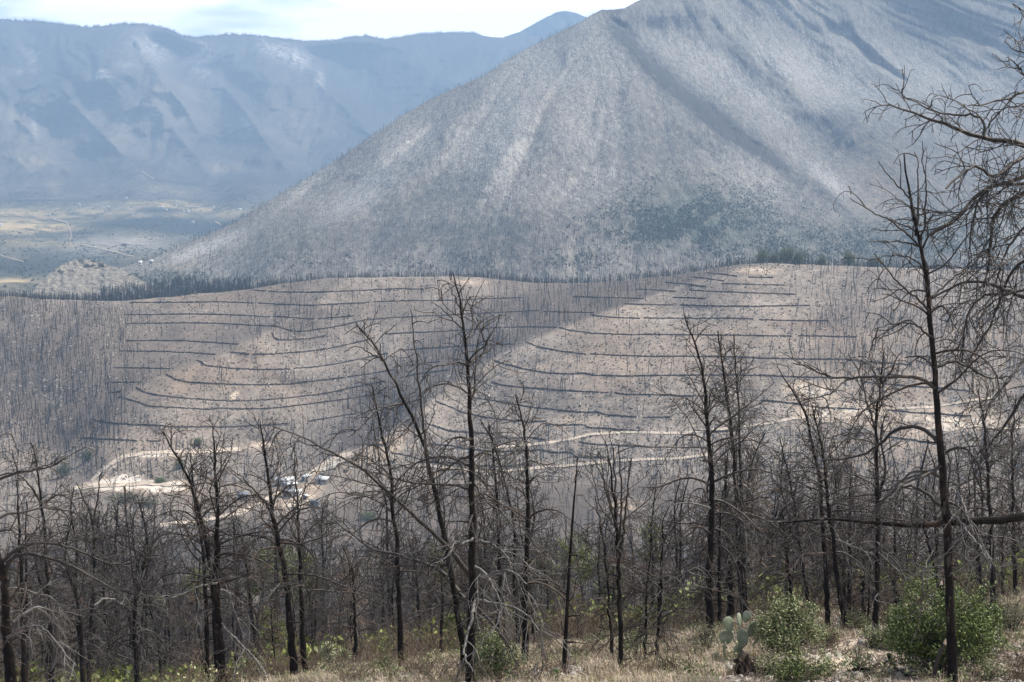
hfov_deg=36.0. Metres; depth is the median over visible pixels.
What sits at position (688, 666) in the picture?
green sprigs
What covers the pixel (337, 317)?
brush row
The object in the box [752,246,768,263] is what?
green tree
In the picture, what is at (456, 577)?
burnt pine
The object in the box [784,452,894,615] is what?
burnt pine
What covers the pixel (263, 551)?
oak tree
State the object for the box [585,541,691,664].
burnt pine
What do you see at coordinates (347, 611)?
burnt pine
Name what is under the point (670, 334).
brush row
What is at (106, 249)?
dirt road
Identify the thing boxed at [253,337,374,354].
brush row
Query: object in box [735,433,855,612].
burnt pine
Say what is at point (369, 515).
olive bush
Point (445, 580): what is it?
burnt pine
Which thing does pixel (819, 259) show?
green tree
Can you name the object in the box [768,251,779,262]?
green tree
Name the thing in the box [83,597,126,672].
burnt pine
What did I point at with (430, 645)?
undergrowth
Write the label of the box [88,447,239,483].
dirt road
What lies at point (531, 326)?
brush row
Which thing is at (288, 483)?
shed
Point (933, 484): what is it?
burnt pine
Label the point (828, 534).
burnt pine
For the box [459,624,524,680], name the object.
green bush
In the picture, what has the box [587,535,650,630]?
burnt pine
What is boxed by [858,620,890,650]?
green bush
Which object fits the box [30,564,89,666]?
burnt pine
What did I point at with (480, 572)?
burnt pine
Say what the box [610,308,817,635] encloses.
burnt pine
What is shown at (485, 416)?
brush row
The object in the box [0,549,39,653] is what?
burnt pine
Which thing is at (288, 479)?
house
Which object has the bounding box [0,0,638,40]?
sky
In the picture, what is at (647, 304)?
brush row
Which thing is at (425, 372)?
brush row
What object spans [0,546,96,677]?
burnt pine
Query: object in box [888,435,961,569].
burnt pine
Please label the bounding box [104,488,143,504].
olive bush
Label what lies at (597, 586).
oak tree
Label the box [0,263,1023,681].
ground
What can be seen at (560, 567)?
burnt pine
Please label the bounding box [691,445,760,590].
burnt pine
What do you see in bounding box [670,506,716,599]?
burnt pine
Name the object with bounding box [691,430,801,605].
burnt pine
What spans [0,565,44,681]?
burnt pine
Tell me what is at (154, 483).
dirt road
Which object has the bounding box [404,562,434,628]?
burnt pine
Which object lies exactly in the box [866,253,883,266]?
green tree
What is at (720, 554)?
burnt pine
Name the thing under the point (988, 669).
green bush
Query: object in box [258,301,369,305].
brush row
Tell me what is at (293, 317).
brush row
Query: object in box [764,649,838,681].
green bush
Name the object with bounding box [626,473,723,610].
burnt pine
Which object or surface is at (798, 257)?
green tree
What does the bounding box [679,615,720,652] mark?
green bush
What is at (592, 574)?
burnt pine
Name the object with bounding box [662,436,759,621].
burnt pine
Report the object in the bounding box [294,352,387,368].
brush row
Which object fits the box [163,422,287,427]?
brush row
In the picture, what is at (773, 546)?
burnt pine
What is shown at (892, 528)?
burnt pine
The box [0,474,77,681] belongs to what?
burnt pine
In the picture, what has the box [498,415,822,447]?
dirt road
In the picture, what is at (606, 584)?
burnt pine
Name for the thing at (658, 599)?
burnt pine
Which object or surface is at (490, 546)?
burnt pine
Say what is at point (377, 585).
burnt pine
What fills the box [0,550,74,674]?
burnt pine
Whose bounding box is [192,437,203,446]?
olive bush
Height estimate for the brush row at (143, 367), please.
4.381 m
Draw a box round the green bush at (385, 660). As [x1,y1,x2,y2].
[365,644,401,671]
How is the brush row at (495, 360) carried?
on the ground at (422, 301)
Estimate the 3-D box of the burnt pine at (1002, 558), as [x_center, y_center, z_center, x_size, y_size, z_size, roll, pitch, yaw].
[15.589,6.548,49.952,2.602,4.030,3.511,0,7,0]
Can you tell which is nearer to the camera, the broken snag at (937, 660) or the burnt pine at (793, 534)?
the broken snag at (937, 660)
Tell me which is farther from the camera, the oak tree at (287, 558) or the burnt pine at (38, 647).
the oak tree at (287, 558)
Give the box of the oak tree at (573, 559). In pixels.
[550,529,597,602]
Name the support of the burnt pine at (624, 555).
on the ground at (422, 301)
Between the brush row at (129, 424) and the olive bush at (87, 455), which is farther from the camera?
the brush row at (129, 424)
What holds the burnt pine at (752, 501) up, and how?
on the ground at (422, 301)
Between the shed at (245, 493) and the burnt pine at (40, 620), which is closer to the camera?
the burnt pine at (40, 620)
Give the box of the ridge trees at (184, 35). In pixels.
[0,18,479,41]
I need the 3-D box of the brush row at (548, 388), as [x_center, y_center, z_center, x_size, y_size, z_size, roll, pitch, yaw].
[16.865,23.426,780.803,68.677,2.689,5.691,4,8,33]
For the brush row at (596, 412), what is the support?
on the ground at (422, 301)
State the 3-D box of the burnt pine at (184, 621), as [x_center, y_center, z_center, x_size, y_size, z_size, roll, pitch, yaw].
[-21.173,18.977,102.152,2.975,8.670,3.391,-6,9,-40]
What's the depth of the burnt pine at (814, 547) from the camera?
79.28 m
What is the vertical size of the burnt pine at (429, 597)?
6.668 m
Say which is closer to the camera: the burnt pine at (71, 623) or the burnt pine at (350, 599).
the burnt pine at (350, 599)
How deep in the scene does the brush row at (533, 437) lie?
741.03 m
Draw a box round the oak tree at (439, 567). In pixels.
[423,540,456,630]
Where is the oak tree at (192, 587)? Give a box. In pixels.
[178,569,208,668]
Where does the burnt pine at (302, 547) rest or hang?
on the ground at (422, 301)
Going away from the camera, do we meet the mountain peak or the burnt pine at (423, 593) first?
the burnt pine at (423, 593)
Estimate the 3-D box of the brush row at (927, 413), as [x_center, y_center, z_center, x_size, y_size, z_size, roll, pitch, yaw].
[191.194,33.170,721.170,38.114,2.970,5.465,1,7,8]
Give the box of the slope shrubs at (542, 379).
[0,263,1023,479]
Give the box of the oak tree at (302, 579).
[282,552,320,638]
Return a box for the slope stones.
[0,264,1023,479]
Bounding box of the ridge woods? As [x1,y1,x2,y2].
[0,272,250,300]
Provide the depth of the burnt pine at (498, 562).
36.23 m
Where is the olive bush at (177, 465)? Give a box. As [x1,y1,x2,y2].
[173,460,184,468]
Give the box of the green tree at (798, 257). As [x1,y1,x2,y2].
[789,249,806,264]
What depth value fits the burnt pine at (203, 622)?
142.84 m
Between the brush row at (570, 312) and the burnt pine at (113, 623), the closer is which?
the burnt pine at (113, 623)
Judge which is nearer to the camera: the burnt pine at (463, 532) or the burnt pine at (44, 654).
the burnt pine at (44, 654)
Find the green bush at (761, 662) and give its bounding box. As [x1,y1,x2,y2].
[751,648,793,675]
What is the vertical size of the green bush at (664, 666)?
0.575 m
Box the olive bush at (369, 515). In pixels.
[357,510,377,519]
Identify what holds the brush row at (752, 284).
on the ground at (422, 301)
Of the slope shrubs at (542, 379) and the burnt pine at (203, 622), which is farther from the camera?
the slope shrubs at (542, 379)
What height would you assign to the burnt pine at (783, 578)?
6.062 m
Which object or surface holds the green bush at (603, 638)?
on the ground at (422, 301)
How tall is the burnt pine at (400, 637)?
7.472 m
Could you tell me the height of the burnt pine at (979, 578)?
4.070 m
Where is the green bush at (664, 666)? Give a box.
[649,648,695,672]
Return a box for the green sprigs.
[146,593,1023,681]
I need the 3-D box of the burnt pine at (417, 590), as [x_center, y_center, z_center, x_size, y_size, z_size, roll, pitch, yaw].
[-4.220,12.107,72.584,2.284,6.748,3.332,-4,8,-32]
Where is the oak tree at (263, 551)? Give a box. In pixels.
[245,548,280,655]
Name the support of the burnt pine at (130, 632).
on the ground at (422, 301)
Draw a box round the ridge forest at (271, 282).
[0,252,1022,300]
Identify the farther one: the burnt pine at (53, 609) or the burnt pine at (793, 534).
the burnt pine at (53, 609)
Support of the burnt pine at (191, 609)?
on the ground at (422, 301)
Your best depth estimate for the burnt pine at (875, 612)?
38.90 m
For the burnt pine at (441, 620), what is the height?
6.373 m
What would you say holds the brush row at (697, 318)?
on the ground at (422, 301)
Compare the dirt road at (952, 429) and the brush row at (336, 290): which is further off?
the brush row at (336, 290)
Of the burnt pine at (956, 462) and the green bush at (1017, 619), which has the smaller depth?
the green bush at (1017, 619)
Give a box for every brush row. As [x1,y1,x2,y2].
[82,437,137,440]
[91,419,163,425]
[112,381,141,382]
[113,366,170,368]
[118,392,382,409]
[120,350,215,354]
[125,339,238,344]
[126,322,279,326]
[127,312,270,316]
[129,300,253,302]
[136,381,382,401]
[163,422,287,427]
[166,369,393,385]
[198,360,289,369]
[229,350,250,354]
[252,288,422,292]
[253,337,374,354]
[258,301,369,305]
[271,332,325,340]
[273,315,313,319]
[281,310,538,331]
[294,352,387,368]
[307,413,356,421]
[318,315,352,318]
[373,297,521,301]
[386,327,500,333]
[391,452,419,459]
[398,343,512,349]
[400,369,448,377]
[427,422,545,439]
[431,443,606,457]
[435,461,521,466]
[436,401,545,422]
[473,396,556,409]
[491,381,607,392]
[494,359,833,378]
[504,326,556,327]
[526,341,585,353]
[544,311,594,312]
[545,423,640,430]
[556,409,636,417]
[558,327,792,336]
[572,296,643,298]
[579,441,660,447]
[590,314,639,318]
[590,353,911,364]
[613,392,723,396]
[624,303,672,305]
[636,288,675,291]
[643,317,752,318]
[643,415,669,417]
[665,282,705,286]
[673,296,705,298]
[680,304,809,306]
[689,289,795,294]
[690,276,723,280]
[694,429,741,431]
[707,272,736,276]
[721,283,784,285]
[749,276,773,277]
[759,319,828,321]
[760,399,863,409]
[798,335,854,337]
[860,380,968,391]
[887,409,971,416]
[890,436,934,444]
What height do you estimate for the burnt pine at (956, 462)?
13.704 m
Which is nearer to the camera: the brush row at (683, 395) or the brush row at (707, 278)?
the brush row at (683, 395)
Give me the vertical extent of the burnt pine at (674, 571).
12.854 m
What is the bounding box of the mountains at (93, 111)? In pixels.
[0,20,546,199]
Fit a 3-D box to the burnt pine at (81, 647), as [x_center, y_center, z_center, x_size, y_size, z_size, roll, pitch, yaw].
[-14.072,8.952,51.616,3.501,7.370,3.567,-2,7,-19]
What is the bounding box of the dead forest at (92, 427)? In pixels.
[0,254,1023,479]
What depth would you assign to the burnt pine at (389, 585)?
66.89 m
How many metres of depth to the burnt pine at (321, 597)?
72.32 m
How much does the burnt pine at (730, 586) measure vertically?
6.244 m
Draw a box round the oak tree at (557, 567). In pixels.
[529,557,560,599]
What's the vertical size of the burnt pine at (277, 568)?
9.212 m
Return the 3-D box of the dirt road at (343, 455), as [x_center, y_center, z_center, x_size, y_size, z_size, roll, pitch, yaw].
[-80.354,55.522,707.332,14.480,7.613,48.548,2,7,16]
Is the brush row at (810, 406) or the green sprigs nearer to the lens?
the green sprigs
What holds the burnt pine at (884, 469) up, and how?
on the ground at (422, 301)
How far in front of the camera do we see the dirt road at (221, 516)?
629.79 m
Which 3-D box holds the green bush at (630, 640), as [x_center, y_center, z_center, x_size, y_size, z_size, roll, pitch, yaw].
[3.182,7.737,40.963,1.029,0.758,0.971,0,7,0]
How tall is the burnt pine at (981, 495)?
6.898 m
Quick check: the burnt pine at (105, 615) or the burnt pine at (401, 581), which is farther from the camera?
the burnt pine at (401, 581)
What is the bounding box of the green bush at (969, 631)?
[879,558,1015,675]
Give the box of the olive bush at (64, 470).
[53,460,71,476]
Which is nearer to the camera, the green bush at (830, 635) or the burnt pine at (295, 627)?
the green bush at (830, 635)
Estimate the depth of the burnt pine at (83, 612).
60.78 m
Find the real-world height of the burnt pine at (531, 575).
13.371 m
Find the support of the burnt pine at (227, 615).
on the ground at (422, 301)
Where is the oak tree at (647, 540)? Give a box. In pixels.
[636,521,663,593]
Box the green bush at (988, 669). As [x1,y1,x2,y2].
[962,654,1014,681]
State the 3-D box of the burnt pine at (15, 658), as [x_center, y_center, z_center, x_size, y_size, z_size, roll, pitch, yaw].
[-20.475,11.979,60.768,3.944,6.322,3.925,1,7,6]
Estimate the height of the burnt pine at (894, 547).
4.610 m
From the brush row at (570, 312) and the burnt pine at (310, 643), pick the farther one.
the brush row at (570, 312)
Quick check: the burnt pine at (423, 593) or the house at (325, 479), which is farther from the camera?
the house at (325, 479)
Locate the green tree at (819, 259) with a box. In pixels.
[815,253,826,264]
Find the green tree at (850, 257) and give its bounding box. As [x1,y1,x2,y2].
[840,249,857,265]
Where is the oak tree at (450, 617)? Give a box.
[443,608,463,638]
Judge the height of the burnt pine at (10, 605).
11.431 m
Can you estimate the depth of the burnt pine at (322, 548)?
122.48 m
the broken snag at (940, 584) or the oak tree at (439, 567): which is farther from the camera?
the oak tree at (439, 567)
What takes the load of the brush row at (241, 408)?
on the ground at (422, 301)
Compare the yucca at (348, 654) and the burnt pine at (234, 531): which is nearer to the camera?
the yucca at (348, 654)
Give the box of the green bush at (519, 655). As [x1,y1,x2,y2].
[506,642,530,667]
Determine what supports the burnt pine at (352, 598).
on the ground at (422, 301)
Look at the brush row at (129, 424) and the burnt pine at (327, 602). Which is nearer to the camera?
the burnt pine at (327, 602)
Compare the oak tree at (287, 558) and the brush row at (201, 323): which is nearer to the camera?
the oak tree at (287, 558)
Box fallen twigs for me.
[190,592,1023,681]
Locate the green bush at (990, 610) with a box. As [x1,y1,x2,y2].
[959,580,1014,655]
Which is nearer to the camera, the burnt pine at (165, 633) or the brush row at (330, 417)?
the burnt pine at (165, 633)
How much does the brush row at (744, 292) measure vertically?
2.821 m
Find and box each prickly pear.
[550,668,560,679]
[709,611,758,660]
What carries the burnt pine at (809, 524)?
on the ground at (422, 301)
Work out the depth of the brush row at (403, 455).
720.28 m
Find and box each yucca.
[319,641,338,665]
[337,647,351,662]
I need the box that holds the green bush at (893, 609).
[880,598,908,647]
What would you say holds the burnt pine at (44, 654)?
on the ground at (422, 301)
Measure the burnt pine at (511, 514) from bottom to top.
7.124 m
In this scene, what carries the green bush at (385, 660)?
on the ground at (422, 301)
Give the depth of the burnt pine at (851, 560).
59.23 m
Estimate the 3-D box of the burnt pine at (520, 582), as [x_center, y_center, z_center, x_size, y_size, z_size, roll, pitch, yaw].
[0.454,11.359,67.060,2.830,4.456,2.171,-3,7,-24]
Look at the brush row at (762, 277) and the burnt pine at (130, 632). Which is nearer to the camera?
the burnt pine at (130, 632)
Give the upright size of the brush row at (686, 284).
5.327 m
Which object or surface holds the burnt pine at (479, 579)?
on the ground at (422, 301)
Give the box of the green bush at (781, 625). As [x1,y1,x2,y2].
[748,585,826,657]
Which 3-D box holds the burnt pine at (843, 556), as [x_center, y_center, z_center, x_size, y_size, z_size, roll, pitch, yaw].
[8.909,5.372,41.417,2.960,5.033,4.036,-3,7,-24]
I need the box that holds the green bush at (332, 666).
[314,652,370,674]
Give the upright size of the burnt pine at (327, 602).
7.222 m
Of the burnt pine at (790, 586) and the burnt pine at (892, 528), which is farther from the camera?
the burnt pine at (892, 528)
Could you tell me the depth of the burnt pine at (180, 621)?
205.21 m
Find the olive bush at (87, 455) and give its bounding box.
[80,448,92,460]
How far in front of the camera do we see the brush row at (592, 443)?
714.13 m
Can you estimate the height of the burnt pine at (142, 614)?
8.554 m
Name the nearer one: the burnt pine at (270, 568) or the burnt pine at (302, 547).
the burnt pine at (270, 568)
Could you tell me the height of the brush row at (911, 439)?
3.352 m
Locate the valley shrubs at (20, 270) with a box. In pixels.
[0,187,254,286]
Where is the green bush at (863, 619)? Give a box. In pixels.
[838,606,880,629]
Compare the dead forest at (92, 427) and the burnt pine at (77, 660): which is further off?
the dead forest at (92, 427)
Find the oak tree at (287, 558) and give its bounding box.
[271,538,299,648]
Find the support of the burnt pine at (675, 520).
on the ground at (422, 301)
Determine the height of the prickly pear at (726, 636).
1.240 m
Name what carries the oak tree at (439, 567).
on the ground at (422, 301)
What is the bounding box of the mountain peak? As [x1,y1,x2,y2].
[506,11,586,37]
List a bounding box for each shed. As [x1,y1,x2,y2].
[237,491,249,499]
[283,481,297,488]
[291,489,301,496]
[301,474,310,481]
[309,499,319,505]
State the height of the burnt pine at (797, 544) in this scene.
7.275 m
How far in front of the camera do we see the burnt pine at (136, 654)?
53.75 m
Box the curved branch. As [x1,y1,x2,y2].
[887,653,918,676]
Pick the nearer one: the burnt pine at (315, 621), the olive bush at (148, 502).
the burnt pine at (315, 621)
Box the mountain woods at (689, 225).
[129,139,1022,291]
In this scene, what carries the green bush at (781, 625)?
on the ground at (422, 301)
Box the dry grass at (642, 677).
[238,593,1023,681]
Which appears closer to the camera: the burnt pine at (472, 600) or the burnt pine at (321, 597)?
the burnt pine at (472, 600)
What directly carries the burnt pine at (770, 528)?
on the ground at (422, 301)
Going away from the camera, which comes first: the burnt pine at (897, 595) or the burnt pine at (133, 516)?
the burnt pine at (897, 595)
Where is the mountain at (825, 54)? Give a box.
[119,0,1023,295]
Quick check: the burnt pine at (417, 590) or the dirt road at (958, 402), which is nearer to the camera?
the burnt pine at (417, 590)
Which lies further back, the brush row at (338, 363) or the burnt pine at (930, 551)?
the brush row at (338, 363)
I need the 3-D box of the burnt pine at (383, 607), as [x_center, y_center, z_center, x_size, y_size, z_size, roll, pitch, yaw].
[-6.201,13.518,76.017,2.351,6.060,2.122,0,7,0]
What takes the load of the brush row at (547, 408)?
on the ground at (422, 301)
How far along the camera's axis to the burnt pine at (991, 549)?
41.68 m
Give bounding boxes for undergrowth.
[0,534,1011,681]
[0,543,1023,681]
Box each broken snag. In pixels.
[932,639,946,681]
[939,581,945,612]
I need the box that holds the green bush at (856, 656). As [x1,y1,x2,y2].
[845,642,870,669]
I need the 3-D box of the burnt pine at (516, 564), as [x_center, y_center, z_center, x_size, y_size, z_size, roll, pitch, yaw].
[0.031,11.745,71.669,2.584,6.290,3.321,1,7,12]
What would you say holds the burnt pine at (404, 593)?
on the ground at (422, 301)
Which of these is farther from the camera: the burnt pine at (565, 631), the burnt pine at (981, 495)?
the burnt pine at (981, 495)
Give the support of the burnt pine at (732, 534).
on the ground at (422, 301)
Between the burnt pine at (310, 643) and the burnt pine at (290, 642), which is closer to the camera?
the burnt pine at (290, 642)
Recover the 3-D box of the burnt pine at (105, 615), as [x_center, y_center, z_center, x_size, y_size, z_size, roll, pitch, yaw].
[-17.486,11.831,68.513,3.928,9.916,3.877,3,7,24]
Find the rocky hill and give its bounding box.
[27,259,157,300]
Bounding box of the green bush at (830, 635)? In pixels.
[811,624,841,647]
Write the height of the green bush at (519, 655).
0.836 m
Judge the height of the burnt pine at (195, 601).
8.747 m
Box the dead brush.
[145,571,1023,681]
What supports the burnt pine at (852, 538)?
on the ground at (422, 301)
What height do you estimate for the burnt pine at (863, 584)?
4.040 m
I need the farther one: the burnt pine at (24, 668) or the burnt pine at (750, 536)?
the burnt pine at (750, 536)
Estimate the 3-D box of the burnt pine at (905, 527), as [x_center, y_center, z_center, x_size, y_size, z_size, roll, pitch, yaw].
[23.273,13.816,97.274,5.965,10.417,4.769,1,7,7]
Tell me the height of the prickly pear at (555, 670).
0.380 m
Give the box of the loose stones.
[330,602,1023,681]
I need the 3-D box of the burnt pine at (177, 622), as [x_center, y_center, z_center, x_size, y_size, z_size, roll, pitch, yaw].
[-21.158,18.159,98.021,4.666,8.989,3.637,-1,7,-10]
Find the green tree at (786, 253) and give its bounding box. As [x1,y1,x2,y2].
[777,244,795,263]
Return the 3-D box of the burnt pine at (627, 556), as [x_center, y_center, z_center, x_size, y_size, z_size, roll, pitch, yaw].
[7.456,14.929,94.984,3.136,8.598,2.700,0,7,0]
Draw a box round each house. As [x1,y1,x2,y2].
[277,476,294,486]
[316,475,331,484]
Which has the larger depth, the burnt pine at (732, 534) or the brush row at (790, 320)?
the brush row at (790, 320)
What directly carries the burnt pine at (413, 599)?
on the ground at (422, 301)
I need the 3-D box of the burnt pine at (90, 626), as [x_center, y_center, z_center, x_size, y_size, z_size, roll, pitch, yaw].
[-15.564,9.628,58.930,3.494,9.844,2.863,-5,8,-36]
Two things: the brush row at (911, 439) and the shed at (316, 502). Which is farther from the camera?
the brush row at (911, 439)
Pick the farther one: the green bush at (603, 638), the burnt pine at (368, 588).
the burnt pine at (368, 588)
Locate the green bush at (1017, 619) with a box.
[987,584,1023,635]
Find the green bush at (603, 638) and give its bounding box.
[575,628,615,641]
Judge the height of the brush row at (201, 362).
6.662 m
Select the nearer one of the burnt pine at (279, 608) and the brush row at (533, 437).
the burnt pine at (279, 608)
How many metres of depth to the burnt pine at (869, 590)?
39.99 m
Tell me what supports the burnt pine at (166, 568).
on the ground at (422, 301)
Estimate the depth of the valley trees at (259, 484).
595.07 m
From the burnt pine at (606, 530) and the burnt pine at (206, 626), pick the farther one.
the burnt pine at (606, 530)
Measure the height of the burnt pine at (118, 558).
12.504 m
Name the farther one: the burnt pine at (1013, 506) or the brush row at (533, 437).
the brush row at (533, 437)
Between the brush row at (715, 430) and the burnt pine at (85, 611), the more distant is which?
the brush row at (715, 430)
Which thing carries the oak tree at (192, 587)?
on the ground at (422, 301)
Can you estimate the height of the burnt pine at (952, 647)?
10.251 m
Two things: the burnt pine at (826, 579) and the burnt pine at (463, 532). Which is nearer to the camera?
the burnt pine at (826, 579)
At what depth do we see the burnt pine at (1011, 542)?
104.68 m
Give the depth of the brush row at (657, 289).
946.65 m
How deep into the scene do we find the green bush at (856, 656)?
30.87 m
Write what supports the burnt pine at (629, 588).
on the ground at (422, 301)
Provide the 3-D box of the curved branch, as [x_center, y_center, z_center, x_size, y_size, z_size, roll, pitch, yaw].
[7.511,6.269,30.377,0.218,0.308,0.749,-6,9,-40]
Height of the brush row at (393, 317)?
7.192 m
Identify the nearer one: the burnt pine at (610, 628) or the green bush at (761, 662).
the green bush at (761, 662)
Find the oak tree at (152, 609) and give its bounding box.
[140,592,163,670]
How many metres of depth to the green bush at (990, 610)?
32.83 m
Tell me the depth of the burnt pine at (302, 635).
38.95 m
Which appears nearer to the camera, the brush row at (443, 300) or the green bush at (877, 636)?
the green bush at (877, 636)
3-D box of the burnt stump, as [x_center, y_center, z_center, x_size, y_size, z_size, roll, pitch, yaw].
[4.566,6.375,30.707,0.944,0.693,0.747,-5,8,-36]
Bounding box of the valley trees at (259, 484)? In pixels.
[0,451,1023,651]
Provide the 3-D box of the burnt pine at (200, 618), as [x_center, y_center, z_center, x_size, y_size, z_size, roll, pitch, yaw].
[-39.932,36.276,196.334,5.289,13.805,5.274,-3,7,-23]
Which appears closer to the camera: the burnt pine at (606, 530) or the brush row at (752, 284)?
the burnt pine at (606, 530)
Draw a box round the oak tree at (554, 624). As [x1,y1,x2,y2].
[541,613,563,641]
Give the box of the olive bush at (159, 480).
[153,477,166,482]
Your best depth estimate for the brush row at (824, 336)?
818.30 m
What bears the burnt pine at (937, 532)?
on the ground at (422, 301)
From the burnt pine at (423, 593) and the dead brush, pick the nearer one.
the dead brush
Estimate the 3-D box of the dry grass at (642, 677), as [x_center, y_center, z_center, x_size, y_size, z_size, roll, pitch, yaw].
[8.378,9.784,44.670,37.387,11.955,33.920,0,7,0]
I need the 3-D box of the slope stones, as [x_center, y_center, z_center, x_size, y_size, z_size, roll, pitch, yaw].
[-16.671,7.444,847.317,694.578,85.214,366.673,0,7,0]
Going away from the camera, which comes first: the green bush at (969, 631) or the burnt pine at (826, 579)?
the green bush at (969, 631)
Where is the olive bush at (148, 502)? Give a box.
[133,496,161,506]
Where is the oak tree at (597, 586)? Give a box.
[588,570,625,607]
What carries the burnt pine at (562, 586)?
on the ground at (422, 301)
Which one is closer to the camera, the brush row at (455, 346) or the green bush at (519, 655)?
the green bush at (519, 655)
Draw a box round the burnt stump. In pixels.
[727,649,759,674]
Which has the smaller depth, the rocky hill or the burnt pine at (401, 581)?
the burnt pine at (401, 581)
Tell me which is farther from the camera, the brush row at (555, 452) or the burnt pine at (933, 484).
the brush row at (555, 452)
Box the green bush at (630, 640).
[623,628,648,649]
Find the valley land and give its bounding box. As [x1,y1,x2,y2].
[0,200,267,296]
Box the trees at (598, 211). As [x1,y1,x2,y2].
[126,7,1023,293]
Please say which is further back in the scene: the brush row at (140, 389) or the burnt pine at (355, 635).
the brush row at (140, 389)
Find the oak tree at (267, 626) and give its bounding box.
[255,603,287,650]
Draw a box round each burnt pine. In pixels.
[0,433,179,681]
[0,441,99,681]
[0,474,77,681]
[0,501,71,681]
[0,545,37,663]
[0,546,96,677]
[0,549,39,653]
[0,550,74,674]
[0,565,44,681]
[0,588,29,681]
[0,605,43,681]
[12,526,97,681]
[13,574,58,675]
[15,551,69,676]
[24,501,140,681]
[28,485,147,681]
[29,503,155,677]
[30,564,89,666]
[36,622,68,677]
[48,485,182,681]
[53,469,141,681]
[53,550,86,663]
[58,611,105,681]
[60,502,162,677]
[60,586,103,658]
[67,559,108,663]
[69,555,152,680]
[78,500,149,667]
[81,488,201,670]
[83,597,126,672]
[96,510,190,662]
[96,542,180,680]
[96,590,132,675]
[113,542,172,680]
[114,596,143,676]
[119,418,290,681]
[120,526,193,670]
[124,550,202,681]
[129,565,203,674]
[135,405,305,681]
[143,570,200,670]
[144,583,202,673]
[147,446,275,679]
[158,557,244,672]
[158,559,210,653]
[162,558,211,666]
[162,587,210,650]
[166,576,203,676]
[174,593,210,641]
[179,533,247,664]
[182,564,231,653]
[187,402,391,675]
[193,567,254,678]
[193,582,241,665]
[198,504,297,662]
[208,577,245,658]
[211,528,285,675]
[211,533,261,659]
[223,462,385,672]
[231,498,308,643]
[245,596,299,670]
[248,529,299,657]
[261,590,298,644]
[262,307,515,673]
[271,567,309,646]
[277,542,338,655]
[278,536,329,645]
[281,377,476,667]
[284,496,365,640]
[284,551,406,664]
[293,572,343,659]
[297,543,391,652]
[297,604,324,646]
[298,573,343,654]
[304,586,340,652]
[307,565,343,650]
[308,550,362,644]
[318,552,372,649]
[325,469,447,628]
[329,566,364,634]
[350,273,589,681]
[350,527,412,636]
[355,541,386,633]
[357,558,401,638]
[360,529,420,643]
[364,560,403,642]
[366,579,412,642]
[374,553,420,618]
[385,563,424,619]
[389,518,439,629]
[390,535,453,644]
[395,546,449,630]
[401,482,468,652]
[403,543,451,637]
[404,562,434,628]
[405,406,592,642]
[416,538,466,621]
[419,379,600,665]
[420,513,460,630]
[421,525,481,619]
[428,468,517,640]
[434,535,478,622]
[437,517,521,627]
[443,481,521,631]
[449,414,570,643]
[462,536,505,642]
[467,518,518,626]
[483,511,519,613]
[483,553,531,640]
[489,466,566,611]
[492,534,530,621]
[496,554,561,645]
[502,561,547,633]
[514,539,551,611]
[519,534,589,615]
[530,523,570,621]
[532,548,565,618]
[533,559,560,616]
[539,560,578,607]
[540,483,663,658]
[542,521,585,610]
[556,456,599,670]
[562,576,588,620]
[564,422,668,668]
[572,517,629,616]
[574,513,640,604]
[577,509,742,661]
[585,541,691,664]
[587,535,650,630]
[589,534,645,611]
[591,559,633,611]
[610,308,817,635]
[611,502,701,634]
[616,522,657,609]
[617,477,690,621]
[621,532,649,612]
[621,555,656,609]
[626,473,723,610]
[630,544,664,605]
[643,473,721,605]
[652,490,796,633]
[655,550,692,605]
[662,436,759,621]
[664,450,788,619]
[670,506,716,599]
[685,333,785,610]
[688,328,800,620]
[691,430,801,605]
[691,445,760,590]
[693,474,765,587]
[714,438,780,584]
[723,482,773,587]
[729,484,862,615]
[734,469,796,577]
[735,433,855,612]
[752,479,805,575]
[754,350,884,627]
[755,517,792,577]
[757,394,908,631]
[757,447,817,610]
[760,473,819,590]
[760,509,821,579]
[766,496,821,571]
[771,141,1023,681]
[781,3,1023,556]
[782,337,949,629]
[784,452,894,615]
[790,450,928,618]
[790,485,827,581]
[791,504,820,586]
[806,465,851,588]
[807,496,936,620]
[811,403,923,579]
[813,482,865,585]
[817,524,869,592]
[819,458,886,579]
[837,550,902,624]
[845,490,898,559]
[851,483,957,611]
[856,552,914,612]
[872,484,933,568]
[872,493,903,581]
[881,493,911,561]
[884,475,987,607]
[886,510,921,575]
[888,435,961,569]
[896,443,986,577]
[914,373,1023,603]
[916,442,996,570]
[918,488,959,589]
[919,433,975,574]
[922,498,1023,603]
[925,445,1008,569]
[939,451,987,569]
[947,426,1014,591]
[950,393,1023,597]
[961,485,1023,595]
[982,443,1023,580]
[996,505,1023,562]
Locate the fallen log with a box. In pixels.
[846,661,887,672]
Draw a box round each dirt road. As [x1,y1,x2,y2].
[50,208,71,239]
[74,481,172,489]
[82,244,131,255]
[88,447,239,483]
[160,491,291,526]
[301,451,352,482]
[430,453,707,472]
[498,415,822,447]
[861,396,993,410]
[910,424,1023,432]
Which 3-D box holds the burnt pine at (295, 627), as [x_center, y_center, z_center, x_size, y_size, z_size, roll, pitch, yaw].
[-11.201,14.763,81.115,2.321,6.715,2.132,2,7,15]

